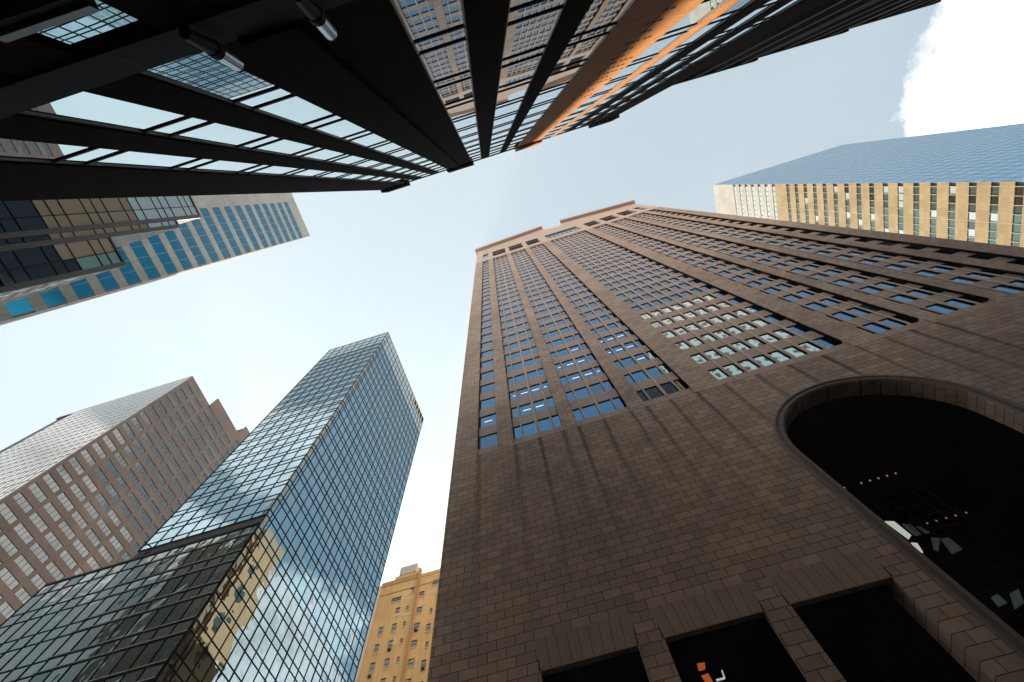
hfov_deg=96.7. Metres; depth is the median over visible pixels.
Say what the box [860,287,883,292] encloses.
window
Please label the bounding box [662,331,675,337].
window
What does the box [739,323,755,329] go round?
window
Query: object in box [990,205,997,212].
window
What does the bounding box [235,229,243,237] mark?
window
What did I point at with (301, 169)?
window
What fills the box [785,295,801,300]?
window
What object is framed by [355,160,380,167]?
window
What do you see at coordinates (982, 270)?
window
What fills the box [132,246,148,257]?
window
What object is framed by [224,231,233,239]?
window
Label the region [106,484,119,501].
window
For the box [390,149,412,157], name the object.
window
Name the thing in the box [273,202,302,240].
windows
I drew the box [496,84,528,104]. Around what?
window
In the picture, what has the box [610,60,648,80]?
window
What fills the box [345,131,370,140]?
window
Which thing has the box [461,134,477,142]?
window
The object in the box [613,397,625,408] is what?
window
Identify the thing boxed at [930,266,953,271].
window
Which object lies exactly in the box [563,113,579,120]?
window
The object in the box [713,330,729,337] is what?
window
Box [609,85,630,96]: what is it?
window
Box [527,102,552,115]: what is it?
window
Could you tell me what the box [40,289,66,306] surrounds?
window
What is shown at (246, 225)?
window
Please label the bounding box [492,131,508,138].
window
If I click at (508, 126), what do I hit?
window
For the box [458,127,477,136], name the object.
window
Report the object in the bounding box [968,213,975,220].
window
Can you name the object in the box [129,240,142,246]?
window
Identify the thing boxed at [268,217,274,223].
window
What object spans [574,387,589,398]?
window
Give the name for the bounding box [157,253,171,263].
window
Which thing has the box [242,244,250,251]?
window
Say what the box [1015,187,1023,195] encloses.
window
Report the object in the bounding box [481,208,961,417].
windows
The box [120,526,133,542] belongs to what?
window
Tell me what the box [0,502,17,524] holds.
window
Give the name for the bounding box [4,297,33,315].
window
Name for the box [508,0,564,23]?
window
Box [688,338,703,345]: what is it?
window
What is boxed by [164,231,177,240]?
window
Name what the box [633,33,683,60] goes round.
window
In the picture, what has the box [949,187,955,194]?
window
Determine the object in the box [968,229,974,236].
window
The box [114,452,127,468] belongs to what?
window
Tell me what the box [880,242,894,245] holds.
window
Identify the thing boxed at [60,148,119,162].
window
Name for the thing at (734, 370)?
window
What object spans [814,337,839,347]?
window
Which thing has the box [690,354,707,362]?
window
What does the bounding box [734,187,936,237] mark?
windows
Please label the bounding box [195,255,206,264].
window
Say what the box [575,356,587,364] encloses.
window
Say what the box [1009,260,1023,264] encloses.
window
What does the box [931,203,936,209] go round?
window
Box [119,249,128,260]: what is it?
window
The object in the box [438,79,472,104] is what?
window
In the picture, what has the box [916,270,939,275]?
window
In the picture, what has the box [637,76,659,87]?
window
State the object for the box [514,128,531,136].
window
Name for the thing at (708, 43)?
window
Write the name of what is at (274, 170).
window
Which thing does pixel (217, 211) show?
window
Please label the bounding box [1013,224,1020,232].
window
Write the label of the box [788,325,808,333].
window
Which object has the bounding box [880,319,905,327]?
window
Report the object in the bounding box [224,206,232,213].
window
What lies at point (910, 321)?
window
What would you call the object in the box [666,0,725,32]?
window
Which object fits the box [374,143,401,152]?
window
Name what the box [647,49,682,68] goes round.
window
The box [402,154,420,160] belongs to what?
window
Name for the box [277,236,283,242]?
window
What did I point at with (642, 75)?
window
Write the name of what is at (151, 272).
window
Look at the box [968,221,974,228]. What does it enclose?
window
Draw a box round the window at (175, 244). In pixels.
[169,240,182,250]
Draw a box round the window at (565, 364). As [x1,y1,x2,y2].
[562,360,574,368]
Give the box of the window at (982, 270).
[981,270,1002,274]
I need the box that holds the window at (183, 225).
[179,222,187,228]
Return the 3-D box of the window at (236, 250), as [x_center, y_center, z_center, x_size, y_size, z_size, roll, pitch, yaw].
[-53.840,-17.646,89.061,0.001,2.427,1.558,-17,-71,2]
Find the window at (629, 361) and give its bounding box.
[621,357,635,365]
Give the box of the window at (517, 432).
[513,426,520,438]
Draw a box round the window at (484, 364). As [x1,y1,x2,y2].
[481,360,493,367]
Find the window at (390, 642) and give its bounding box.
[386,640,393,650]
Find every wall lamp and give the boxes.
[175,19,244,72]
[294,0,337,41]
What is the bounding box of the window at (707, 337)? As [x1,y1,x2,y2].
[700,334,716,341]
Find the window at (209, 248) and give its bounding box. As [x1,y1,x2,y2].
[204,244,214,252]
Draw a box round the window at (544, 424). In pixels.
[538,418,551,431]
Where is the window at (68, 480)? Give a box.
[56,465,72,483]
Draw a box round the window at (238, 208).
[234,205,242,212]
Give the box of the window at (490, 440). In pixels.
[479,433,497,448]
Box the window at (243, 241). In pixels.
[239,237,247,244]
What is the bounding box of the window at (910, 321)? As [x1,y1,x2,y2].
[894,316,914,323]
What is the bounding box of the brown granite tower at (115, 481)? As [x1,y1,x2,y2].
[0,376,249,624]
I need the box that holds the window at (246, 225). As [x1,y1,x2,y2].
[242,220,249,227]
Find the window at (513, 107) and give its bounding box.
[495,101,521,117]
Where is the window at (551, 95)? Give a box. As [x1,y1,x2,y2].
[532,88,563,105]
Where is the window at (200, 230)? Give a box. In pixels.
[194,226,206,235]
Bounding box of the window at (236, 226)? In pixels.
[231,222,240,229]
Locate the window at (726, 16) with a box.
[709,12,735,23]
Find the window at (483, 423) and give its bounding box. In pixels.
[480,414,495,427]
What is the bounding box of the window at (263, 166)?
[241,165,268,172]
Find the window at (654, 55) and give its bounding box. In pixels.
[628,55,654,65]
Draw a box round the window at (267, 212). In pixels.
[265,210,271,216]
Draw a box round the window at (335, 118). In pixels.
[306,116,342,128]
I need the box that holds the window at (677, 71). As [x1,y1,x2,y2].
[664,67,686,78]
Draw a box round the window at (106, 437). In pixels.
[103,435,116,451]
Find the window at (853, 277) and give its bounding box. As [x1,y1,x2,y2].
[848,276,865,280]
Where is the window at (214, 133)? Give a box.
[176,123,267,145]
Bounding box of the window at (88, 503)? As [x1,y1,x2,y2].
[83,501,98,519]
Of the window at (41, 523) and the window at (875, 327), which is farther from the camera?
the window at (41, 523)
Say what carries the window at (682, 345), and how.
in the stone office tower at (697, 446)
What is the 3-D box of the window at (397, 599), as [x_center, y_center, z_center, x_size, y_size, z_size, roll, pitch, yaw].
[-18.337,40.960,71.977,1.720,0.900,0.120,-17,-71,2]
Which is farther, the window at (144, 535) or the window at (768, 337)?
the window at (144, 535)
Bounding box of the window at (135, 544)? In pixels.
[131,542,139,552]
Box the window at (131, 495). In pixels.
[128,493,140,508]
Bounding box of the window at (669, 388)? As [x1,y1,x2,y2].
[660,382,677,394]
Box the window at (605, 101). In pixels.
[597,97,613,105]
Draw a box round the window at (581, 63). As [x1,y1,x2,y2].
[550,61,584,74]
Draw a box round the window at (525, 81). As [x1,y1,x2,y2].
[498,78,531,91]
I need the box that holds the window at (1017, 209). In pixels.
[1014,206,1022,213]
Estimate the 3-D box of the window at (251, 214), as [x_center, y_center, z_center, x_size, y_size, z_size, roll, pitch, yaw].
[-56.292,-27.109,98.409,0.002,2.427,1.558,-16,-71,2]
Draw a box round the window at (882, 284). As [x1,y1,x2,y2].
[875,282,896,288]
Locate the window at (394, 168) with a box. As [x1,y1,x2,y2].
[384,166,401,171]
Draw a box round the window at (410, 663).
[407,658,414,668]
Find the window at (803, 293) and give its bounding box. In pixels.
[797,291,813,296]
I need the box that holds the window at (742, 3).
[720,0,752,15]
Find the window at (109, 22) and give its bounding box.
[31,0,147,49]
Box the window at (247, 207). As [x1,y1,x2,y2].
[244,205,252,211]
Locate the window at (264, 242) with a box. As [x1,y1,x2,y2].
[261,240,268,246]
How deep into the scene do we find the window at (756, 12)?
15.56 m
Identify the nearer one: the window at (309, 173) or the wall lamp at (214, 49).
the wall lamp at (214, 49)
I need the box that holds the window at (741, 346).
[731,342,750,350]
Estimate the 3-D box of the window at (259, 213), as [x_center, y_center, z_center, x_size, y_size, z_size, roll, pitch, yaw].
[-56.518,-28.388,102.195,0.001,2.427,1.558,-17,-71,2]
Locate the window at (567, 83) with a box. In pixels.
[539,83,567,93]
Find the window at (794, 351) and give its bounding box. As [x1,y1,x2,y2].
[783,346,806,356]
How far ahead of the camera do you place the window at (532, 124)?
28.22 m
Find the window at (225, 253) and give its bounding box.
[221,249,230,257]
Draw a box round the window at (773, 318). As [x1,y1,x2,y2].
[764,315,783,321]
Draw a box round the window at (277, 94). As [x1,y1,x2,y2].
[239,89,292,107]
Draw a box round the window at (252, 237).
[249,235,256,242]
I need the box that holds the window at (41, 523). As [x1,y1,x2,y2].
[29,512,48,532]
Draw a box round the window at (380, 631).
[377,627,383,636]
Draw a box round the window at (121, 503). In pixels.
[118,500,131,517]
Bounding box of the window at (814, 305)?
[806,303,825,309]
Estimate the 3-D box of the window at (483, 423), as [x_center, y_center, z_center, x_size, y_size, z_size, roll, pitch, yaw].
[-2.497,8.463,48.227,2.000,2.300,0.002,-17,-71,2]
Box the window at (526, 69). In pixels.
[499,56,540,86]
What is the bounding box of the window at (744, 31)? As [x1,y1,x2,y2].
[720,25,757,44]
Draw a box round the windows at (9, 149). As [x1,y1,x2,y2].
[0,0,725,181]
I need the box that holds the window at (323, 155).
[303,149,343,160]
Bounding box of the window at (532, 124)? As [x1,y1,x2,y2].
[518,122,536,130]
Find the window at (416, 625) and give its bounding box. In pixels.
[413,622,419,631]
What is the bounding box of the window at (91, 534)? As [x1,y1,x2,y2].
[85,528,100,546]
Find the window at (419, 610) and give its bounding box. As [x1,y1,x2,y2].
[416,606,421,614]
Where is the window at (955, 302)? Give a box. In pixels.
[945,300,973,307]
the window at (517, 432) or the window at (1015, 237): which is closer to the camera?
the window at (517, 432)
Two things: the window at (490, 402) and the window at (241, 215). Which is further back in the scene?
the window at (241, 215)
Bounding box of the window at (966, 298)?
[960,297,984,302]
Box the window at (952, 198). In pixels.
[949,195,955,202]
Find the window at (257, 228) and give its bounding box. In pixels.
[254,226,261,233]
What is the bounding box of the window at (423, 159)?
[412,158,426,163]
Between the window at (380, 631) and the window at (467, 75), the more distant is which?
the window at (380, 631)
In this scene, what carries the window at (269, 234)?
in the striped tower at (224, 228)
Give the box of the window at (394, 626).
[390,623,396,633]
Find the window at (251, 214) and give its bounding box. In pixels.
[247,212,255,218]
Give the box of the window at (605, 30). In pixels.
[567,25,613,45]
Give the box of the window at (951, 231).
[948,228,954,234]
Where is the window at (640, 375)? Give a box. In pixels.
[632,371,647,381]
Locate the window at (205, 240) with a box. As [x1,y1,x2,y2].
[199,235,210,244]
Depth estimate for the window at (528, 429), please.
44.23 m
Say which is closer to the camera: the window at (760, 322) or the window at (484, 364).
the window at (760, 322)
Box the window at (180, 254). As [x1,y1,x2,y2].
[174,249,187,259]
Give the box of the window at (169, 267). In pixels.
[162,262,176,273]
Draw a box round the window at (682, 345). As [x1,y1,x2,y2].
[676,341,690,349]
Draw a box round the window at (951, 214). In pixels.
[949,212,954,218]
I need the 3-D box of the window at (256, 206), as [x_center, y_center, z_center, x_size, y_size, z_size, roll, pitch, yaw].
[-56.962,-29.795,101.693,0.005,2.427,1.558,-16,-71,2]
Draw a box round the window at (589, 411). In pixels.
[582,404,599,417]
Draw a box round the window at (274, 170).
[254,166,298,174]
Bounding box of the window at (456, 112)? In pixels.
[447,101,474,118]
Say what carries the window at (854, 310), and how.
in the stone office tower at (697, 446)
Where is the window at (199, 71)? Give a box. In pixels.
[145,51,275,100]
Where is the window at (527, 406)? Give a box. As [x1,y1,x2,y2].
[519,403,531,415]
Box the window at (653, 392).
[644,386,663,398]
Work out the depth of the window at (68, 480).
86.14 m
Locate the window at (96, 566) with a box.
[86,556,100,569]
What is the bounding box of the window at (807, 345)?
[799,342,822,351]
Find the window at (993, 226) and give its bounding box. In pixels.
[989,223,996,230]
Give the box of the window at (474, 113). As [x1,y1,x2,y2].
[453,113,474,121]
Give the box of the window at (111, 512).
[107,509,121,526]
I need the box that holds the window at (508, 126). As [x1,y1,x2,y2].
[492,123,511,133]
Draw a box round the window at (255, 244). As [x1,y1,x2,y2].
[252,242,260,249]
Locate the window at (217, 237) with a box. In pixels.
[212,233,222,241]
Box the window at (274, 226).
[271,223,277,229]
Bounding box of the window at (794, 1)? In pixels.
[763,0,799,18]
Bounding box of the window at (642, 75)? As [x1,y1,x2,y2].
[627,70,652,83]
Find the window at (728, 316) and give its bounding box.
[721,313,736,319]
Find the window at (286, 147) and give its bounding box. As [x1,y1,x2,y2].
[255,140,313,154]
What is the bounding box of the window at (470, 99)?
[445,97,472,108]
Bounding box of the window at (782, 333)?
[774,329,793,337]
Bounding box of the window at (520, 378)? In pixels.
[514,374,525,383]
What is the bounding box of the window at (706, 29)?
[678,20,724,46]
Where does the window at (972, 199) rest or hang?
in the tan stone tower at (965, 185)
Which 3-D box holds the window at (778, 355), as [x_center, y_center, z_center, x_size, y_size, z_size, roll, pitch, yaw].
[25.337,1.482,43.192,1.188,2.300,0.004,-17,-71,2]
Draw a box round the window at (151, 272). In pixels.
[144,266,159,278]
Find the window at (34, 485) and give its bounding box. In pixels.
[28,483,46,502]
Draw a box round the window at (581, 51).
[553,35,605,69]
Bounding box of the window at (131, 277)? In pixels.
[123,271,140,284]
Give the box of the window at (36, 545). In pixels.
[30,543,49,563]
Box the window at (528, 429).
[522,422,536,435]
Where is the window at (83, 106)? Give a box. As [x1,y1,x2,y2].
[24,92,186,130]
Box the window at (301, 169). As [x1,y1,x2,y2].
[285,169,305,174]
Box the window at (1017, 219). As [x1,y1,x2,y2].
[1013,215,1021,223]
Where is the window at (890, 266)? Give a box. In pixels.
[885,265,906,269]
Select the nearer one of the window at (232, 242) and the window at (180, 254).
the window at (180, 254)
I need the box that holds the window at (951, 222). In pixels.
[949,220,954,226]
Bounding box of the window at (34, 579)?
[31,574,46,589]
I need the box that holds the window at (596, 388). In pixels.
[589,383,604,394]
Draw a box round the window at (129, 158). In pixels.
[92,151,199,167]
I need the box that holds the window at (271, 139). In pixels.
[242,137,279,148]
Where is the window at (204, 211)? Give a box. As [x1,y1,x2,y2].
[199,208,210,216]
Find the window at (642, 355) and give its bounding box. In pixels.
[634,353,648,361]
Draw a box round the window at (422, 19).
[394,0,463,40]
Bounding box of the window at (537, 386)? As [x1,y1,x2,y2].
[530,384,541,393]
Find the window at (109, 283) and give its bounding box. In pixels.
[99,276,118,290]
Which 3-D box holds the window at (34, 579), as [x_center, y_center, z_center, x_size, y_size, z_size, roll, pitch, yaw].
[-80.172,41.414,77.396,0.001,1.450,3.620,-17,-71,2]
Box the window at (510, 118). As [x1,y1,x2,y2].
[493,114,515,126]
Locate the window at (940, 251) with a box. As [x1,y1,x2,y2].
[935,250,956,254]
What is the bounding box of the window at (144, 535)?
[141,533,148,541]
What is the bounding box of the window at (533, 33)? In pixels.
[503,9,560,58]
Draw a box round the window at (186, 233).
[180,228,192,237]
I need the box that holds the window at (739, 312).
[734,310,747,315]
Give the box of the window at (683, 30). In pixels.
[658,26,692,39]
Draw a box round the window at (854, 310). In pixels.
[848,308,869,315]
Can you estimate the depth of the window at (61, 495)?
84.95 m
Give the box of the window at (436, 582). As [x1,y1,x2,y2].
[432,579,438,585]
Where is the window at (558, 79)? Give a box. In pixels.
[541,67,579,90]
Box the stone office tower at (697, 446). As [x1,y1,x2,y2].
[427,200,1023,681]
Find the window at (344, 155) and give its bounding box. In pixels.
[328,155,349,161]
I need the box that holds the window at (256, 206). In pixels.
[253,204,260,210]
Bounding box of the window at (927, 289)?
[921,288,940,292]
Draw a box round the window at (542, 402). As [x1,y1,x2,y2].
[533,399,545,410]
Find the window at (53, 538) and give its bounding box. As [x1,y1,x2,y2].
[44,531,62,550]
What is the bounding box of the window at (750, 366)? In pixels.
[737,360,759,370]
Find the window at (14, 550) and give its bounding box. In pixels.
[0,535,18,556]
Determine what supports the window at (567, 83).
in the dark brick building at (117, 98)
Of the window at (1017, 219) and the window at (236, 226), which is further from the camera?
the window at (236, 226)
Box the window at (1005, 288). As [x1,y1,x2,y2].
[993,285,1023,292]
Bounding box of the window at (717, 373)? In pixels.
[708,368,728,379]
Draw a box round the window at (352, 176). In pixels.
[340,174,362,178]
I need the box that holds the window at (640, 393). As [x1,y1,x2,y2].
[637,391,647,401]
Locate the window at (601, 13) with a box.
[573,0,633,35]
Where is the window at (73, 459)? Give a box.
[69,457,84,474]
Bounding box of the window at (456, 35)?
[415,28,464,52]
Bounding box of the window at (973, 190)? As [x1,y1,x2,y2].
[969,187,976,194]
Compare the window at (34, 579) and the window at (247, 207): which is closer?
the window at (34, 579)
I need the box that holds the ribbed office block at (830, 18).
[674,0,940,84]
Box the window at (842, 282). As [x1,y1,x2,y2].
[834,280,852,285]
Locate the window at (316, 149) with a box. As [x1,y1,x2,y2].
[293,148,321,156]
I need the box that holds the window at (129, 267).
[119,260,134,273]
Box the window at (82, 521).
[71,511,87,529]
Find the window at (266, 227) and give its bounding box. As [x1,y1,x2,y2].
[263,225,269,231]
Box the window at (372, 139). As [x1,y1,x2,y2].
[350,134,386,146]
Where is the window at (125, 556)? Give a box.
[121,552,131,560]
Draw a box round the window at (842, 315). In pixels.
[832,312,855,319]
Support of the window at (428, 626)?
in the gold stucco building at (397, 645)
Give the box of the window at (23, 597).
[15,587,30,603]
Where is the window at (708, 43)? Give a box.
[686,36,722,55]
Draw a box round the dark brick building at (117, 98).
[0,0,829,200]
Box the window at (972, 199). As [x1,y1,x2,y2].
[969,196,975,203]
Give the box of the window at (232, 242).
[228,239,237,246]
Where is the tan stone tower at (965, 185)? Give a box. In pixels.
[713,123,1023,246]
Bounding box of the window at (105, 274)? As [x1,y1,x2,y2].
[96,271,112,278]
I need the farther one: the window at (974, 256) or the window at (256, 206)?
the window at (256, 206)
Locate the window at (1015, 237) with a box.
[1012,233,1020,241]
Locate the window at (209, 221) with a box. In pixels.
[204,216,214,224]
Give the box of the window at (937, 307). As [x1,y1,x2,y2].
[926,304,956,312]
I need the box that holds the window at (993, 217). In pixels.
[990,214,997,221]
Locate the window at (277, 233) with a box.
[274,230,280,236]
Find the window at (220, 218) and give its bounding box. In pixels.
[216,215,225,223]
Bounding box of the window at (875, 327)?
[863,323,890,332]
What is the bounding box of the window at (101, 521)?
[97,519,111,536]
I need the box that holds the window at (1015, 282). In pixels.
[1011,281,1023,285]
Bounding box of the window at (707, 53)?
[687,50,714,64]
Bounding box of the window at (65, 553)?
[60,550,76,569]
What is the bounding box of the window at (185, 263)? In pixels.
[179,258,192,268]
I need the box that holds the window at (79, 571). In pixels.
[74,568,83,574]
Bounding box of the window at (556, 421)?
[551,415,561,427]
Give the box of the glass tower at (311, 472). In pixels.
[132,332,423,681]
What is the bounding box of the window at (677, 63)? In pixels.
[659,59,686,73]
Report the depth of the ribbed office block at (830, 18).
26.18 m
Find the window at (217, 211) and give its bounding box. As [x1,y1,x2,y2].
[212,207,222,214]
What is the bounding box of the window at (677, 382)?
[673,380,687,389]
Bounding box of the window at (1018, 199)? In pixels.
[1014,196,1022,204]
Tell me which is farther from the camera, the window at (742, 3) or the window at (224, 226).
the window at (224, 226)
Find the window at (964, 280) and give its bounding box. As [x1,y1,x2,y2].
[951,277,978,283]
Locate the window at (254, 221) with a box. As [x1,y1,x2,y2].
[251,219,258,225]
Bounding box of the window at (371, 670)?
[368,662,375,673]
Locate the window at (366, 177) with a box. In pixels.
[356,176,375,179]
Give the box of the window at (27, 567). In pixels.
[14,555,34,575]
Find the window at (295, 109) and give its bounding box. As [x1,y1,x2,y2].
[256,96,333,124]
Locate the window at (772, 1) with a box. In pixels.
[761,0,779,6]
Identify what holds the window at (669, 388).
in the stone office tower at (697, 446)
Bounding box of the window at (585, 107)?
[571,104,591,113]
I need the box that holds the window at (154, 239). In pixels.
[148,235,160,243]
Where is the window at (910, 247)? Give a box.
[905,246,923,249]
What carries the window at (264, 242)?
in the striped tower at (224, 228)
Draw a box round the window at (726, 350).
[717,346,736,354]
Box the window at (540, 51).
[502,48,543,66]
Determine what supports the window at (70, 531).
in the brown granite tower at (115, 481)
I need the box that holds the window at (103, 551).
[98,545,113,563]
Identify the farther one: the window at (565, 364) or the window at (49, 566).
the window at (49, 566)
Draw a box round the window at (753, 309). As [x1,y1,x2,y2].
[745,306,761,312]
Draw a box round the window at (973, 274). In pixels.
[968,273,993,278]
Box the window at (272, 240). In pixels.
[269,238,275,244]
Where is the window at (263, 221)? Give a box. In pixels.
[260,218,266,224]
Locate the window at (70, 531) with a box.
[58,520,75,539]
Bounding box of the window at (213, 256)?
[208,252,218,261]
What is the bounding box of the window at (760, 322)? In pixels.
[752,319,768,325]
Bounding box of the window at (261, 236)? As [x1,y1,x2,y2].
[258,233,265,239]
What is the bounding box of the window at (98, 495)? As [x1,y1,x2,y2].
[95,493,109,509]
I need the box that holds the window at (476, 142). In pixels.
[464,140,478,147]
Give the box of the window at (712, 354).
[703,350,722,358]
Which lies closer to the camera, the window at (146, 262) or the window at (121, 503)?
the window at (146, 262)
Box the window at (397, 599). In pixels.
[390,596,401,603]
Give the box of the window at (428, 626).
[425,623,430,632]
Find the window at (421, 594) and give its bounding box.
[418,591,424,597]
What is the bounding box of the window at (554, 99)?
[531,99,554,107]
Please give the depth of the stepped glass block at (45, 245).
33.52 m
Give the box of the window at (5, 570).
[0,567,18,589]
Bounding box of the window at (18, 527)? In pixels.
[13,523,33,543]
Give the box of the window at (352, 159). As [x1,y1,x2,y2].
[334,156,364,164]
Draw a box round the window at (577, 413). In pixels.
[573,409,583,420]
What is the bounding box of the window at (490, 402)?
[480,397,495,409]
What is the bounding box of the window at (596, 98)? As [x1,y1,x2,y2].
[582,93,605,104]
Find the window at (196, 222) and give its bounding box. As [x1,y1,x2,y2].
[191,219,201,226]
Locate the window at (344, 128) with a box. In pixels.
[315,120,365,137]
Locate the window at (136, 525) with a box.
[130,517,142,533]
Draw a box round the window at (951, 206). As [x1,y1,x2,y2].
[949,203,954,210]
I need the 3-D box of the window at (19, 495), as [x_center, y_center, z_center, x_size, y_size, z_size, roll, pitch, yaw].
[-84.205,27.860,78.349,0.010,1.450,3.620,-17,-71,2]
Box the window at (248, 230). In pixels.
[245,227,252,234]
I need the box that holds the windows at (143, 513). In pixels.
[0,383,238,599]
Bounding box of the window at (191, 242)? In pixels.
[185,237,197,247]
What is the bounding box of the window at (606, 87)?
[594,79,623,94]
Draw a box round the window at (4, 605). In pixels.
[0,601,14,618]
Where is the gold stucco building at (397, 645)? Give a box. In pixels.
[355,563,439,681]
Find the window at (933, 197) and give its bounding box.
[931,195,936,201]
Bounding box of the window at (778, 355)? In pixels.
[768,351,791,361]
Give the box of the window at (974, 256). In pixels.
[969,255,995,259]
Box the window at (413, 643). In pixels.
[410,640,417,649]
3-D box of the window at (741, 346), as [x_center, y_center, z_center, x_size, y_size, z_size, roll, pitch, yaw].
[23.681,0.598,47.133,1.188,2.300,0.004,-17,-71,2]
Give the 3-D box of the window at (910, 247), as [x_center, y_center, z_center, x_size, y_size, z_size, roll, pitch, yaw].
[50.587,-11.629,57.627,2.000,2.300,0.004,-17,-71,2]
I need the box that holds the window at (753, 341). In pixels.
[745,338,764,346]
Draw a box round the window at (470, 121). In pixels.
[454,116,475,129]
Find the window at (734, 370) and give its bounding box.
[723,364,743,374]
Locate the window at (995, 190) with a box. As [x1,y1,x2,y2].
[991,187,998,194]
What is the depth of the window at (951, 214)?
82.44 m
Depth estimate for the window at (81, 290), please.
54.96 m
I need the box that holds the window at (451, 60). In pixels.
[420,41,468,81]
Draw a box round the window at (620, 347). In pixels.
[611,345,624,353]
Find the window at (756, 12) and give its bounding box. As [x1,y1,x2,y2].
[723,4,773,31]
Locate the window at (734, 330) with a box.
[726,326,742,333]
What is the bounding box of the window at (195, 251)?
[190,246,201,255]
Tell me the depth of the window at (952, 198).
81.48 m
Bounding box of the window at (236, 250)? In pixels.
[232,246,241,254]
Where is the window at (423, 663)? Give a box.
[420,659,426,670]
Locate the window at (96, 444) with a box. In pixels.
[92,442,106,458]
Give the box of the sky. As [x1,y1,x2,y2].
[0,0,1023,585]
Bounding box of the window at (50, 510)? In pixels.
[43,502,61,521]
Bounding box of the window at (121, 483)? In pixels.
[116,476,129,492]
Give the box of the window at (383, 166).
[371,164,393,169]
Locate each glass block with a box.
[0,196,201,304]
[0,522,259,681]
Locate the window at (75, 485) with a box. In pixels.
[70,483,86,501]
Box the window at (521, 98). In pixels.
[496,98,522,107]
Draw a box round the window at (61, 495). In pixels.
[57,492,73,511]
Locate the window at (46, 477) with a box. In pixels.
[42,474,60,492]
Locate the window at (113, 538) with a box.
[109,535,123,552]
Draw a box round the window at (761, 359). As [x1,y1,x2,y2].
[753,355,774,365]
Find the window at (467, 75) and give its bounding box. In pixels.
[435,72,469,87]
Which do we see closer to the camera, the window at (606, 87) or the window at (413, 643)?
the window at (606, 87)
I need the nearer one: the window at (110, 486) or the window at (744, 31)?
the window at (744, 31)
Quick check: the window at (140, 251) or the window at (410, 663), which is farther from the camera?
the window at (140, 251)
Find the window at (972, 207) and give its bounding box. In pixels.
[969,204,975,211]
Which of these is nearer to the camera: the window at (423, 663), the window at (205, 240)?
the window at (423, 663)
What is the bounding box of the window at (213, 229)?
[208,225,218,233]
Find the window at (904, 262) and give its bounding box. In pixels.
[899,261,919,264]
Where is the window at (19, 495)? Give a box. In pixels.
[13,492,32,512]
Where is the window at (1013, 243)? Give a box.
[1012,242,1019,246]
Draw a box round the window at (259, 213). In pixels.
[256,211,263,217]
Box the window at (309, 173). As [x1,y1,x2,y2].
[291,170,327,176]
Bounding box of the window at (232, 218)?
[228,214,236,221]
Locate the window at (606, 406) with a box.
[598,400,615,412]
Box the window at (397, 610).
[394,607,400,616]
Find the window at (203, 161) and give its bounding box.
[175,159,214,168]
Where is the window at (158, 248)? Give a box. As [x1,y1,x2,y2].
[151,243,166,253]
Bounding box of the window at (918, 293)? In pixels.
[907,290,932,296]
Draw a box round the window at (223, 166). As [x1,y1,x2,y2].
[192,161,258,171]
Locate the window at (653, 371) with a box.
[646,367,661,376]
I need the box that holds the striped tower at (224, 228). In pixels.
[0,193,309,324]
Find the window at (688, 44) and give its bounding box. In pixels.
[669,44,689,52]
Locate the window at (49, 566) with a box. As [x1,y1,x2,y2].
[46,561,63,580]
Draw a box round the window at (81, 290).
[71,282,94,297]
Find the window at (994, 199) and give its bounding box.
[991,196,998,203]
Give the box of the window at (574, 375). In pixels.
[568,372,581,382]
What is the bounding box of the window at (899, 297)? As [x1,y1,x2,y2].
[890,295,917,301]
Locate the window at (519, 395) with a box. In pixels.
[517,388,528,397]
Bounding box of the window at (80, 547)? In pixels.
[73,539,89,557]
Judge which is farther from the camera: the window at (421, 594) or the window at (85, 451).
the window at (85, 451)
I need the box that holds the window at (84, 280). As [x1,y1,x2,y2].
[69,278,86,285]
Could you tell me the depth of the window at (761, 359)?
43.28 m
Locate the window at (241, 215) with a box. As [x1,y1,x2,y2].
[238,213,246,220]
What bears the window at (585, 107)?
in the dark brick building at (117, 98)
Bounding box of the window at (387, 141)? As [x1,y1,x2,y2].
[369,141,389,148]
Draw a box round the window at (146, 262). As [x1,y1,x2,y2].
[138,256,153,268]
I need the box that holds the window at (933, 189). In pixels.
[931,187,936,193]
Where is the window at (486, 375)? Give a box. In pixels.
[481,370,493,379]
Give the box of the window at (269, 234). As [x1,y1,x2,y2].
[266,231,273,238]
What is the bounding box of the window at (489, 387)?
[480,383,494,393]
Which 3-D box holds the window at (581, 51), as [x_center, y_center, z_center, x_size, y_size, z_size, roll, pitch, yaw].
[1.844,-8.091,12.796,1.200,2.530,0.001,-17,-71,2]
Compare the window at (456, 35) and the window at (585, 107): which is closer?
the window at (456, 35)
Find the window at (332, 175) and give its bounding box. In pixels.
[321,172,347,177]
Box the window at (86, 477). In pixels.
[82,475,97,492]
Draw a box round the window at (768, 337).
[759,334,779,342]
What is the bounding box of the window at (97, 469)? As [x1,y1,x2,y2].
[93,467,107,484]
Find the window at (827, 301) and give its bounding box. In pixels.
[821,299,839,304]
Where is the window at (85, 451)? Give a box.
[81,449,95,466]
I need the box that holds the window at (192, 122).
[151,118,208,134]
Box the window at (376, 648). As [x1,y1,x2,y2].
[372,644,379,654]
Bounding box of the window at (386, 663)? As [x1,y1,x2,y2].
[382,658,389,669]
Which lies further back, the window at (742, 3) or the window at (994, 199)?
the window at (994, 199)
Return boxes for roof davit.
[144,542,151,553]
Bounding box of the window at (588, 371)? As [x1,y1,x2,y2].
[581,368,595,378]
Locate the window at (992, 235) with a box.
[989,231,996,239]
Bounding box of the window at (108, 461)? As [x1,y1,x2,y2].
[104,459,117,475]
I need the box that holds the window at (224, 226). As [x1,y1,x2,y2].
[220,223,229,231]
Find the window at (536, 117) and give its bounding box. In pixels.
[521,113,543,124]
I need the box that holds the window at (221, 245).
[216,241,226,249]

